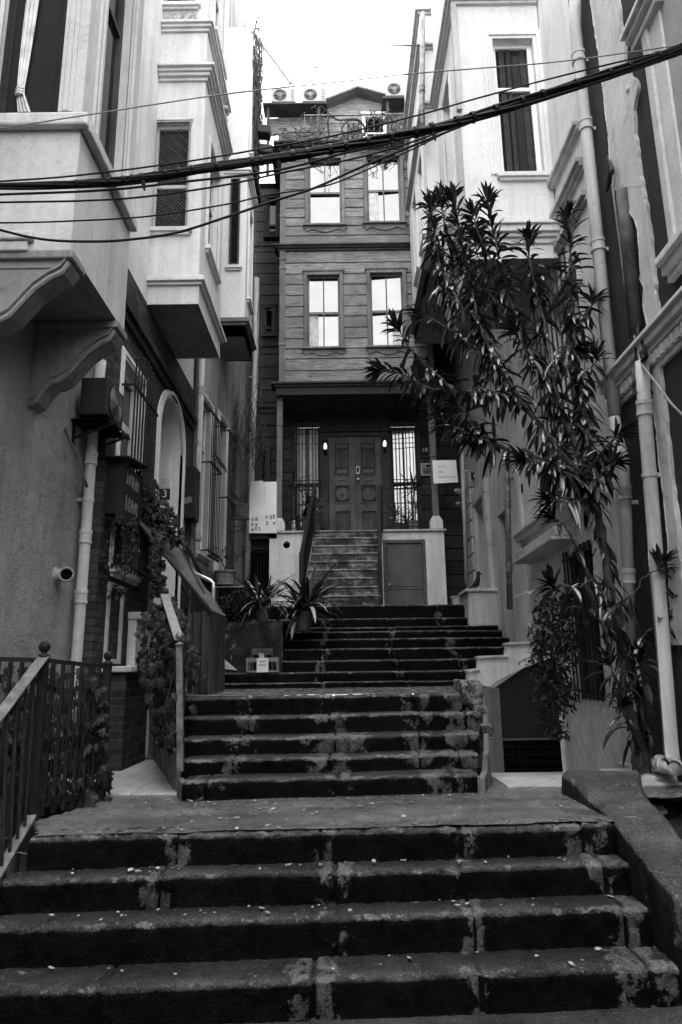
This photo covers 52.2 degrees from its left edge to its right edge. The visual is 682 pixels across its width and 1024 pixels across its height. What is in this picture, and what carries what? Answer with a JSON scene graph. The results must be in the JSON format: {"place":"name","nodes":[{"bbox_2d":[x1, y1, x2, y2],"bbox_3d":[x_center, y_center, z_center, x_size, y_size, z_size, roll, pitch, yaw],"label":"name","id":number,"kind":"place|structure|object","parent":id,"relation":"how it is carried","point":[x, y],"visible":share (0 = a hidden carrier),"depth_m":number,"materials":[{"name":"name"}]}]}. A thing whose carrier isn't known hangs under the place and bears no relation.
{"place":"outdoors","nodes":[
{"label":"outdoors","id":0,"kind":"place"},
{"bbox_2d":[46,760,176,799],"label":"pavement","id":1,"kind":"structure","parent":0,"point":[147,777],"depth_m":6.06,"materials":[{"name":"concrete"}]},
{"bbox_2d":[185,686,455,696],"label":"pavement","id":2,"kind":"structure","parent":0,"point":[320,691],"depth_m":8.00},
{"bbox_2d":[240,0,403,101],"label":"sky","id":3,"kind":"structure","parent":0,"point":[337,37],"materials":[{"name":"white"}]},
{"bbox_2d":[181,692,479,801],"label":"stepped path","id":4,"kind":"structure","parent":0,"point":[271,746],"depth_m":5.90,"materials":[{"name":"stone"}]},
{"bbox_2d":[0,816,681,1023],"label":"stepped path","id":5,"kind":"structure","parent":0,"point":[243,963],"depth_m":3.73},
{"bbox_2d":[48,794,613,974],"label":"litter","id":6,"kind":"object","parent":5,"relation":"on","point":[374,861],"visible":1,"depth_m":4.05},
{"bbox_2d":[33,749,681,835],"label":"pavement","id":7,"kind":"structure","parent":0,"point":[498,799],"depth_m":4.72,"materials":[{"name":"concrete"}]},
{"bbox_2d":[0,641,112,883],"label":"iron fence","id":8,"kind":"object","parent":7,"relation":"on","point":[37,793],"visible":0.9,"depth_m":4.85,"materials":[{"name":"metal"}]},
{"bbox_2d":[0,656,48,880],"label":"stair handrail","id":9,"kind":"object","parent":8,"relation":"attached to","point":[10,701],"visible":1,"depth_m":4.26,"materials":[{"name":"metal"}]},
{"bbox_2d":[0,666,113,814],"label":"creeper","id":10,"kind":"object","parent":7,"relation":"on","point":[103,775],"visible":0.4,"depth_m":5.24,"materials":[{"name":"black plant"}]},
{"bbox_2d":[152,695,184,799],"bbox_3d":[-1.636,2.331,6.535,0.067,1.197,2.797,4,-14,-19],"label":"stair cheek","id":11,"kind":"object","parent":7,"relation":"on","point":[172,775],"visible":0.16,"depth_m":5.94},
{"bbox_2d":[158,588,184,771],"bbox_3d":[-1.493,1.378,6.112,0.119,1.562,1.240,4,-14,-20],"label":"stair handrail","id":12,"kind":"object","parent":11,"relation":"on","point":[178,634],"visible":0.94,"depth_m":5.55,"materials":[{"name":"metal"}]},
{"bbox_2d":[134,596,206,767],"bbox_3d":[-1.540,1.410,6.113,0.546,1.482,1.424,5,-14,-22],"label":"ivy","id":13,"kind":"object","parent":12,"relation":"attached to","point":[161,686],"visible":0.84,"depth_m":5.81,"materials":[{"name":"grey plant"}]},
{"bbox_2d":[452,689,491,793],"bbox_3d":[1.343,2.433,7.068,0.205,1.157,3.527,-2,-13,6],"label":"stair cheek","id":14,"kind":"object","parent":7,"relation":"on","point":[484,778],"visible":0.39,"depth_m":5.82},
{"bbox_2d":[453,679,494,739],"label":"stair parapet","id":15,"kind":"structure","parent":14,"relation":"on","point":[470,692],"depth_m":6.63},
{"bbox_2d":[447,686,504,772],"bbox_3d":[1.716,2.950,9.248,0.610,1.205,1.120,-1,-13,0],"label":"stair cheek","id":16,"kind":"object","parent":7,"relation":"on","point":[491,695],"visible":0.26,"depth_m":8.73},
{"bbox_2d":[464,641,556,686],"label":"stepped parapet","id":17,"kind":"structure","parent":16,"relation":"on","point":[490,671],"depth_m":8.93,"materials":[{"name":"concrete"}]},
{"bbox_2d":[222,604,509,688],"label":"stepped path","id":18,"kind":"structure","parent":0,"point":[415,645],"depth_m":10.93,"materials":[{"name":"stone"}]},
{"bbox_2d":[183,0,257,696],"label":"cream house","id":19,"kind":"structure","parent":18,"relation":"on","point":[224,488],"depth_m":13.48,"materials":[{"name":"paint"}]},
{"bbox_2d":[193,359,204,541],"bbox_3d":[-2.343,-1.331,11.540,0.219,3.712,0.132,-8,-15,30],"label":"drainpipe","id":20,"kind":"object","parent":19,"relation":"attached to","point":[199,441],"visible":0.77,"depth_m":11.52,"materials":[{"name":"grey plastic"}]},
{"bbox_2d":[195,392,226,562],"bbox_3d":[-2.266,-0.612,12.026,0.505,2.915,0.870,-1,-13,0],"label":"window","id":21,"kind":"structure","parent":19,"relation":"in","point":[207,557],"depth_m":12.10,"materials":[{"name":"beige paint"}]},
{"bbox_2d":[213,409,240,582],"bbox_3d":[-2.176,-0.242,13.188,0.458,3.315,0.820,-2,-13,4],"label":"window","id":22,"kind":"structure","parent":19,"relation":"in","point":[229,436],"depth_m":13.26,"materials":[{"name":"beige paint"}]},
{"bbox_2d":[225,178,241,270],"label":"window","id":23,"kind":"structure","parent":19,"relation":"in","point":[234,265],"depth_m":13.39,"materials":[{"name":"black glass"}]},
{"bbox_2d":[231,209,266,493],"bbox_3d":[-2.019,-3.840,15.166,0.851,7.328,1.355,1,-13,-10],"label":"bare creeper","id":24,"kind":"object","parent":19,"relation":"attached to","point":[252,423],"visible":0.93,"depth_m":14.60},
{"bbox_2d":[247,205,253,314],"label":"window","id":25,"kind":"structure","parent":19,"relation":"in","point":[249,298],"depth_m":13.76,"materials":[{"name":"glass"}]},
{"bbox_2d":[244,277,258,578],"bbox_3d":[-1.989,-2.034,15.562,0.253,7.085,0.158,-1,-13,0],"label":"drainpipe","id":26,"kind":"object","parent":19,"relation":"attached to","point":[247,558],"visible":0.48,"depth_m":15.62,"materials":[{"name":"grey plastic"}]},
{"bbox_2d":[251,7,263,203],"bbox_3d":[-2.154,-9.161,15.371,0.789,4.591,1.610,-1,-13,0],"label":"trellis","id":27,"kind":"object","parent":19,"relation":"attached to","point":[258,96],"visible":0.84,"depth_m":15.08,"materials":[{"name":"metal"}]},
{"bbox_2d":[246,658,279,672],"bbox_3d":[-1.154,2.273,10.332,0.472,0.210,0.271,-1,-13,0],"label":"crate","id":28,"kind":"object","parent":18,"relation":"on","point":[262,664],"visible":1,"depth_m":10.21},
{"bbox_2d":[299,486,315,593],"bbox_3d":[-0.659,0.604,13.990,0.091,2.684,1.475,-3,-13,8],"label":"stoop railing","id":29,"kind":"object","parent":18,"relation":"on","point":[307,538],"visible":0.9,"depth_m":13.93,"materials":[{"name":"metal"}]},
{"bbox_2d":[264,567,355,640],"bbox_3d":[-0.521,1.491,11.301,1.444,1.227,1.649,-7,-15,27],"label":"potted plant","id":30,"kind":"object","parent":18,"relation":"on","point":[301,617],"visible":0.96,"depth_m":11.15,"materials":[{"name":"grey plant"}]},
{"bbox_2d":[249,85,465,606],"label":"timber house","id":31,"kind":"structure","parent":18,"relation":"on","point":[333,265],"depth_m":16.20,"materials":[{"name":"wood"}]},
{"bbox_2d":[250,549,268,606],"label":"passage gate","id":32,"kind":"structure","parent":31,"relation":"attached to","point":[260,563],"depth_m":15.05,"materials":[{"name":"metal"}]},
{"bbox_2d":[254,446,271,481],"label":"window","id":33,"kind":"structure","parent":31,"relation":"in","point":[266,473],"depth_m":16.37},
{"bbox_2d":[249,481,277,541],"bbox_3d":[-1.656,-0.016,15.024,0.575,1.252,0.541,-1,-13,0],"label":"electric cabinet","id":34,"kind":"object","parent":31,"relation":"attached to","point":[263,512],"visible":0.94,"depth_m":14.79,"materials":[{"name":"metal"}]},
{"bbox_2d":[260,303,276,337],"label":"window","id":35,"kind":"structure","parent":31,"relation":"in","point":[268,310],"depth_m":17.23,"materials":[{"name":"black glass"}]},
{"bbox_2d":[263,194,279,239],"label":"window","id":36,"kind":"structure","parent":31,"relation":"in","point":[272,209],"depth_m":17.88,"materials":[{"name":"clear glass"}]},
{"bbox_2d":[271,88,295,101],"bbox_3d":[-1.515,-10.900,18.416,0.620,0.470,0.325,-1,-13,0],"label":"air conditioner","id":37,"kind":"object","parent":31,"relation":"on","point":[284,95],"visible":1,"depth_m":18.28,"materials":[{"name":"paint"}]},
{"bbox_2d":[291,422,324,527],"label":"window","id":38,"kind":"structure","parent":31,"relation":"in","point":[306,437],"depth_m":16.43,"materials":[{"name":"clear glass"}]},
{"bbox_2d":[302,88,325,101],"bbox_3d":[-0.713,-10.911,18.416,0.620,0.470,0.325,-1,-13,0],"label":"air conditioner","id":39,"kind":"object","parent":31,"relation":"on","point":[313,94],"visible":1,"depth_m":18.27,"materials":[{"name":"paint"}]},
{"bbox_2d":[302,269,345,355],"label":"window","id":40,"kind":"structure","parent":31,"relation":"in","point":[323,298],"depth_m":15.99,"materials":[{"name":"glass"}]},
{"bbox_2d":[303,153,346,231],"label":"window","id":41,"kind":"structure","parent":31,"relation":"in","point":[324,206],"depth_m":16.68,"materials":[{"name":"glass"}]},
{"bbox_2d":[271,105,403,175],"bbox_3d":[0.287,-8.997,16.806,4.054,2.142,0.333,-1,-13,0],"label":"bare creeper","id":42,"kind":"object","parent":31,"relation":"attached to","point":[350,134],"visible":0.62,"depth_m":16.84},
{"bbox_2d":[329,437,355,529],"bbox_3d":[0.029,-0.583,16.240,0.612,2.443,0.094,-1,-13,0],"label":"door leaf","id":43,"kind":"structure","parent":31,"relation":"in","point":[342,497],"depth_m":16.24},
{"bbox_2d":[355,437,382,529],"bbox_3d":[0.649,-0.598,16.214,0.612,2.443,0.148,-1,-13,0],"label":"door leaf","id":44,"kind":"structure","parent":31,"relation":"in","point":[368,472],"depth_m":16.26,"materials":[{"name":"wood"}]},
{"bbox_2d":[361,150,406,229],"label":"window","id":45,"kind":"structure","parent":31,"relation":"in","point":[383,189],"depth_m":16.68,"materials":[{"name":"glass"}]},
{"bbox_2d":[365,267,410,354],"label":"window","id":46,"kind":"structure","parent":31,"relation":"in","point":[386,287],"depth_m":16.04,"materials":[{"name":"glass"}]},
{"bbox_2d":[382,488,425,528],"bbox_3d":[1.338,-0.059,14.996,0.947,0.945,0.025,-1,-13,0],"label":"porch railing","id":47,"kind":"object","parent":31,"relation":"on","point":[393,503],"visible":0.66,"depth_m":15.02,"materials":[{"name":"metal"}]},
{"bbox_2d":[383,539,427,604],"bbox_3d":[1.341,1.327,14.595,0.904,1.513,0.072,-1,-13,0],"label":"cellar door","id":48,"kind":"structure","parent":31,"relation":"in","point":[404,572],"depth_m":14.60,"materials":[{"name":"paint"}]},
{"bbox_2d":[388,421,424,525],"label":"window","id":49,"kind":"structure","parent":31,"relation":"in","point":[403,436],"depth_m":16.39,"materials":[{"name":"glass"}]},
{"bbox_2d":[396,467,429,528],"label":"potted plant","id":50,"kind":"object","parent":31,"relation":"on","point":[413,522],"visible":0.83,"depth_m":15.26,"materials":[{"name":"grey plant"}]},
{"bbox_2d":[429,455,467,483],"bbox_3d":[2.296,-0.911,14.791,0.838,0.632,0.050,0,-13,-3],"label":"sign board","id":51,"kind":"object","parent":31,"relation":"attached to","point":[444,471],"visible":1,"depth_m":14.77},
{"bbox_2d":[377,485,382,604],"bbox_3d":[0.791,0.584,13.990,0.087,2.684,1.462,-2,-13,5],"label":"stoop railing","id":52,"kind":"object","parent":18,"relation":"on","point":[379,549],"visible":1,"depth_m":13.41,"materials":[{"name":"metal"}]},
{"bbox_2d":[402,0,532,687],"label":"stone house","id":53,"kind":"structure","parent":18,"relation":"on","point":[485,528],"depth_m":13.47,"materials":[{"name":"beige paint"}]},
{"bbox_2d":[412,185,419,286],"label":"window","id":54,"kind":"structure","parent":53,"relation":"in","point":[417,267],"depth_m":14.58,"materials":[{"name":"white paint"}]},
{"bbox_2d":[417,146,425,256],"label":"window","id":55,"kind":"structure","parent":53,"relation":"in","point":[423,234],"depth_m":13.54,"materials":[{"name":"white paint"}]},
{"bbox_2d":[419,11,425,144],"bbox_3d":[1.535,-8.190,13.075,0.206,2.898,0.151,-8,-15,27],"label":"drainpipe","id":56,"kind":"object","parent":53,"relation":"attached to","point":[422,69],"visible":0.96,"depth_m":13.04,"materials":[{"name":"metal"}]},
{"bbox_2d":[460,435,467,582],"bbox_3d":[2.544,-0.096,14.280,0.186,3.118,0.085,-1,-13,0],"label":"drainpipe","id":57,"kind":"object","parent":53,"relation":"attached to","point":[463,470],"visible":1,"depth_m":14.21,"materials":[{"name":"grey plastic"}]},
{"bbox_2d":[504,447,513,609],"bbox_3d":[2.618,0.227,10.818,0.254,2.556,0.109,-1,-13,0],"label":"drainpipe","id":58,"kind":"object","parent":53,"relation":"attached to","point":[507,507],"visible":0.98,"depth_m":10.74,"materials":[{"name":"paint"}]},
{"bbox_2d":[458,588,498,629],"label":"stone pier","id":59,"kind":"structure","parent":18,"relation":"on","point":[480,605],"depth_m":12.54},
{"bbox_2d":[230,1005,681,1023],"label":"street","id":60,"kind":"structure","parent":0,"point":[653,1014],"depth_m":3.37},
{"bbox_2d":[491,772,681,786],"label":"pavement","id":61,"kind":"structure","parent":0,"point":[531,779],"depth_m":5.86,"materials":[{"name":"concrete"}]},
{"bbox_2d":[361,180,679,774],"bbox_3d":[1.622,-0.660,6.534,2.760,6.118,1.339,-3,-13,10],"label":"tree","id":62,"kind":"object","parent":61,"relation":"on","point":[579,482],"visible":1,"depth_m":6.49,"materials":[{"name":"grey plant"}]},
{"bbox_2d":[495,656,562,772],"bbox_3d":[2.323,2.722,8.829,1.026,1.786,0.055,-1,-13,0],"label":"basement panel","id":63,"kind":"object","parent":61,"relation":"on","point":[528,746],"visible":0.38,"depth_m":8.80,"materials":[{"name":"paint"}]},
{"bbox_2d":[649,800,681,839],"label":"ground","id":64,"kind":"structure","parent":0,"point":[675,820],"depth_m":5.17,"materials":[{"name":"soil"}]},
{"bbox_2d":[599,768,679,802],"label":"bed kerb","id":65,"kind":"structure","parent":64,"relation":"on","point":[654,775],"depth_m":5.75,"materials":[{"name":"concrete"}]},
{"label":"ground","id":66,"kind":"structure","parent":0,"visible":0},
{"bbox_2d":[0,0,143,882],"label":"stucco house","id":67,"kind":"structure","parent":66,"relation":"on","point":[62,318],"depth_m":5.58,"materials":[{"name":"paint"}]},
{"bbox_2d":[0,0,81,112],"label":"window","id":68,"kind":"structure","parent":67,"relation":"in","point":[39,66],"depth_m":5.41,"materials":[{"name":"glass"}]},
{"bbox_2d":[69,359,105,722],"bbox_3d":[-2.522,0.173,6.861,0.175,3.648,0.216,-1,-13,0],"label":"drainpipe","id":69,"kind":"object","parent":67,"relation":"attached to","point":[87,499],"visible":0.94,"depth_m":6.74,"materials":[{"name":"grey plastic"}]},
{"bbox_2d":[71,378,128,448],"bbox_3d":[-2.406,-0.935,7.018,0.425,0.700,0.560,-1,-13,0],"label":"air conditioner","id":70,"kind":"object","parent":67,"relation":"attached to","point":[101,406],"visible":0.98,"depth_m":6.84,"materials":[{"name":"paint"}]},
{"bbox_2d":[92,0,140,199],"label":"window","id":71,"kind":"structure","parent":67,"relation":"in","point":[109,51],"depth_m":6.26,"materials":[{"name":"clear glass"}]},
{"bbox_2d":[0,142,390,195],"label":"cable","id":72,"kind":"object","parent":67,"relation":"attached to","point":[195,180],"visible":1,"depth_m":4.64,"materials":[{"name":"rubber"}]},
{"bbox_2d":[0,127,451,202],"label":"cable","id":73,"kind":"object","parent":67,"relation":"attached to","point":[242,181],"visible":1,"depth_m":4.64,"materials":[{"name":"rubber"}]},
{"bbox_2d":[0,126,456,223],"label":"cable","id":74,"kind":"object","parent":67,"relation":"attached to","point":[220,204],"visible":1,"depth_m":4.60,"materials":[{"name":"rubber"}]},
{"bbox_2d":[0,123,469,242],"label":"cable","id":75,"kind":"object","parent":67,"relation":"attached to","point":[233,214],"visible":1,"depth_m":4.59,"materials":[{"name":"rubber"}]},
{"bbox_2d":[0,53,653,181],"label":"cable","id":76,"kind":"object","parent":67,"relation":"attached to","point":[325,136],"visible":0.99,"depth_m":4.76,"materials":[{"name":"rubber"}]},
{"bbox_2d":[0,45,674,128],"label":"cable","id":77,"kind":"object","parent":67,"relation":"attached to","point":[330,83],"visible":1,"depth_m":4.87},
{"bbox_2d":[0,42,681,190],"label":"cable bundle","id":78,"kind":"object","parent":67,"relation":"attached to","point":[513,104],"visible":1,"depth_m":4.75,"materials":[{"name":"rubber"}]},
{"bbox_2d":[70,0,232,801],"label":"brick house","id":79,"kind":"structure","parent":66,"relation":"on","point":[173,329],"depth_m":9.16,"materials":[{"name":"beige paint"}]},
{"bbox_2d":[103,581,124,663],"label":"window","id":80,"kind":"structure","parent":79,"relation":"in","point":[109,586],"depth_m":7.34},
{"bbox_2d":[94,516,139,602],"bbox_3d":[-2.393,0.465,7.270,0.626,0.973,0.557,-1,-13,0],"label":"ivy","id":81,"kind":"object","parent":79,"relation":"attached to","point":[131,523],"visible":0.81,"depth_m":7.19,"materials":[{"name":"grey plant"}]},
{"bbox_2d":[97,456,149,533],"bbox_3d":[-2.402,-0.212,7.538,0.414,0.802,0.780,-1,-13,0],"label":"sign box","id":82,"kind":"object","parent":79,"relation":"attached to","point":[123,488],"visible":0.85,"depth_m":7.30,"materials":[{"name":"metal"}]},
{"bbox_2d":[108,346,160,585],"bbox_3d":[-2.383,-0.516,8.081,0.429,2.645,1.020,-1,-13,0],"label":"window","id":83,"kind":"structure","parent":79,"relation":"in","point":[128,388],"depth_m":8.11,"materials":[{"name":"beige paint"}]},
{"bbox_2d":[150,117,196,235],"bbox_3d":[-2.289,-4.516,9.382,0.654,1.832,0.180,-1,-13,0],"label":"window","id":84,"kind":"structure","parent":79,"relation":"in","point":[176,143],"depth_m":9.41,"materials":[{"name":"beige paint"}]},
{"bbox_2d":[162,0,201,10],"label":"window","id":85,"kind":"structure","parent":79,"relation":"in","point":[167,5],"depth_m":9.94,"materials":[{"name":"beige paint"}]},
{"bbox_2d":[139,507,226,692],"bbox_3d":[-1.947,0.839,8.222,1.086,2.507,1.012,-1,-13,0],"label":"vinyl canopy","id":86,"kind":"object","parent":79,"relation":"attached to","point":[206,631],"visible":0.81,"depth_m":7.78,"materials":[{"name":"plastic"}]},
{"bbox_2d":[132,469,204,599],"bbox_3d":[-2.113,0.221,7.968,0.855,1.683,0.773,-7,-15,26],"label":"ivy","id":87,"kind":"object","parent":86,"relation":"attached to","point":[156,566],"visible":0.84,"depth_m":7.97,"materials":[{"name":"grey plant"}]},
{"bbox_2d":[184,466,199,522],"bbox_3d":[-2.422,-0.274,11.021,0.299,0.828,0.362,-1,-13,0],"label":"meter box","id":88,"kind":"object","parent":79,"relation":"attached to","point":[192,495],"visible":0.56,"depth_m":10.88,"materials":[{"name":"metal"}]},
{"bbox_2d":[181,533,207,622],"bbox_3d":[-2.269,0.980,10.552,0.526,1.418,0.154,2,-13,-14],"label":"conduit","id":89,"kind":"object","parent":79,"relation":"attached to","point":[183,585],"visible":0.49,"depth_m":10.55,"materials":[{"name":"metal"}]},
{"bbox_2d":[205,135,221,284],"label":"window","id":90,"kind":"structure","parent":79,"relation":"in","point":[210,192],"depth_m":10.28,"materials":[{"name":"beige paint"}]},
{"bbox_2d":[213,0,226,79],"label":"window","id":91,"kind":"structure","parent":79,"relation":"in","point":[216,3],"depth_m":11.24,"materials":[{"name":"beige paint"}]},
{"bbox_2d":[245,25,291,182],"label":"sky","id":92,"kind":"structure","parent":66,"relation":"on","point":[273,77],"depth_m":22.15,"materials":[{"name":"paint"}]},
{"bbox_2d":[429,0,641,771],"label":"marble house","id":93,"kind":"structure","parent":66,"relation":"on","point":[529,160],"depth_m":8.87,"materials":[{"name":"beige paint"}]},
{"bbox_2d":[441,66,457,237],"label":"window","id":94,"kind":"structure","parent":93,"relation":"in","point":[448,78],"depth_m":9.85,"materials":[{"name":"white glass"}]},
{"bbox_2d":[481,29,552,181],"bbox_3d":[2.308,-5.330,9.141,0.819,2.342,0.210,-1,-13,0],"label":"window","id":95,"kind":"structure","parent":93,"relation":"in","point":[514,148],"depth_m":9.17,"materials":[{"name":"white glass"}]},
{"bbox_2d":[513,526,576,563],"bbox_3d":[2.607,0.457,9.072,0.300,0.160,1.900,-1,-13,0],"label":"window canopy","id":96,"kind":"object","parent":93,"relation":"attached to","point":[547,543],"visible":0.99,"depth_m":8.71,"materials":[{"name":"stone"}]},
{"bbox_2d":[518,578,589,742],"bbox_3d":[2.148,1.500,7.065,0.624,1.576,0.841,-1,-13,0],"label":"hanging bush","id":97,"kind":"object","parent":93,"relation":"attached to","point":[559,639],"visible":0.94,"depth_m":6.91,"materials":[{"name":"grey plant"}]},
{"bbox_2d":[532,247,597,463],"bbox_3d":[2.686,-1.827,8.367,0.458,2.391,1.400,-1,-13,0],"label":"window","id":98,"kind":"structure","parent":93,"relation":"in","point":[560,286],"depth_m":8.32,"materials":[{"name":"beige paint"}]},
{"bbox_2d":[561,540,606,701],"bbox_3d":[2.823,1.255,7.963,0.170,1.740,1.000,-1,-13,0],"label":"window","id":99,"kind":"structure","parent":93,"relation":"in","point":[590,687],"depth_m":7.99,"materials":[{"name":"black glass"}]},
{"bbox_2d":[562,770,681,991],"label":"parapet","id":100,"kind":"structure","parent":66,"relation":"on","point":[648,844],"depth_m":4.09,"materials":[{"name":"concrete"}]},
{"bbox_2d":[568,0,681,802],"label":"dark house","id":101,"kind":"structure","parent":66,"relation":"on","point":[636,116],"depth_m":6.07,"materials":[{"name":"paint"}]},
{"bbox_2d":[569,0,621,416],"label":"drainpipe","id":102,"kind":"object","parent":101,"relation":"attached to","point":[587,129],"visible":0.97,"depth_m":7.12,"materials":[{"name":"grey plastic"}]},
{"bbox_2d":[609,415,637,642],"bbox_3d":[2.656,0.159,6.457,0.192,2.177,0.462,-1,-13,0],"label":"drainpipe","id":103,"kind":"object","parent":101,"relation":"attached to","point":[628,569],"visible":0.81,"depth_m":6.41,"materials":[{"name":"grey plastic"}]},
{"bbox_2d":[616,187,643,343],"bbox_3d":[2.669,-2.269,6.424,0.130,1.532,0.197,-1,-13,0],"label":"window","id":104,"kind":"structure","parent":101,"relation":"attached to","point":[630,271],"depth_m":6.38,"materials":[{"name":"glass"}]},
{"bbox_2d":[608,156,681,415],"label":"wall cable","id":105,"kind":"object","parent":101,"relation":"attached to","point":[638,353],"depth_m":6.57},
{"bbox_2d":[635,359,681,775],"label":"drainpipe","id":106,"kind":"object","parent":101,"relation":"attached to","point":[669,762],"visible":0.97,"depth_m":5.75,"materials":[{"name":"grey plastic"}]},
{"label":"pavement","id":107,"kind":"structure","parent":0,"visible":0},
{"bbox_2d":[225,621,289,672],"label":"retaining wall","id":108,"kind":"structure","parent":107,"relation":"on","point":[262,634],"depth_m":10.65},
{"bbox_2d":[215,586,247,621],"bbox_3d":[-1.880,1.651,11.889,0.522,0.720,0.500,-1,-13,0],"label":"plant table","id":109,"kind":"object","parent":108,"relation":"on","point":[224,588],"visible":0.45,"depth_m":11.81,"materials":[{"name":"paint"}]},
{"bbox_2d":[209,542,251,585],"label":"potted plant","id":110,"kind":"object","parent":109,"relation":"on","point":[223,577],"visible":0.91,"depth_m":11.85,"materials":[{"name":"grey plant"}]},
{"bbox_2d":[219,586,256,621],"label":"shrub","id":111,"kind":"object","parent":108,"relation":"on","point":[232,604],"visible":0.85,"depth_m":11.28,"materials":[{"name":"grey plant"}]},
{"bbox_2d":[219,570,297,636],"bbox_3d":[-1.264,1.477,11.076,1.473,1.126,1.441,-1,-13,0],"label":"potted plant","id":112,"kind":"object","parent":108,"relation":"on","point":[262,613],"visible":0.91,"depth_m":10.94,"materials":[{"name":"grey plant"}]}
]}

